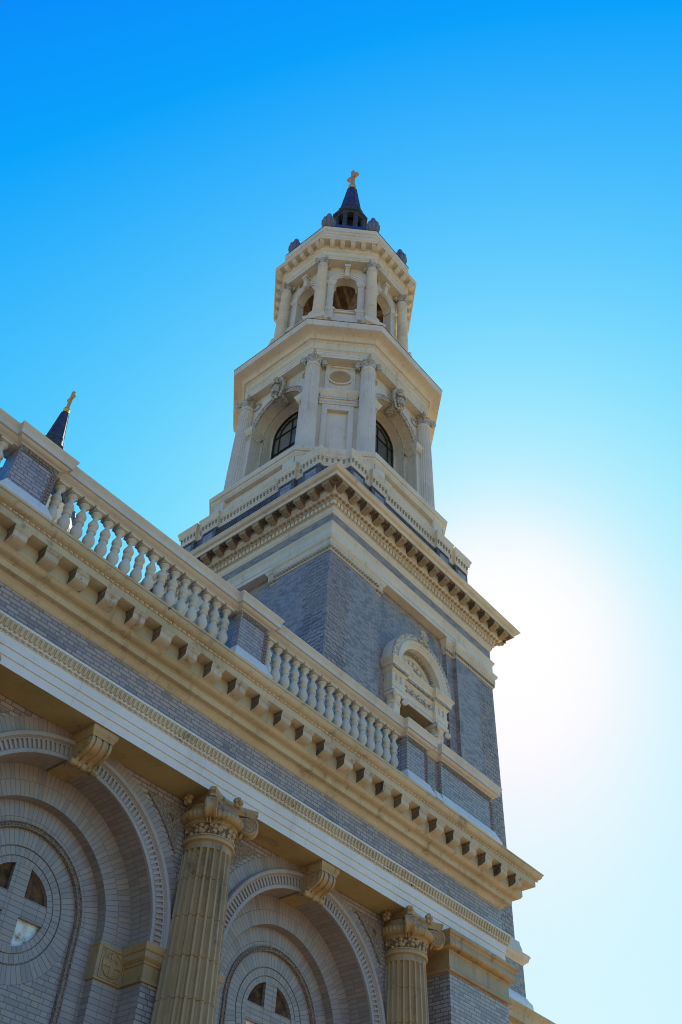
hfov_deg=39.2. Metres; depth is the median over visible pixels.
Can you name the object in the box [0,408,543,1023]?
church wing
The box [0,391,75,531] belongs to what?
bell tower
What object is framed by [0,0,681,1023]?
sky
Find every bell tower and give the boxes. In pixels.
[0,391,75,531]
[139,170,555,1023]
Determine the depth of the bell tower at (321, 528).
34.81 m

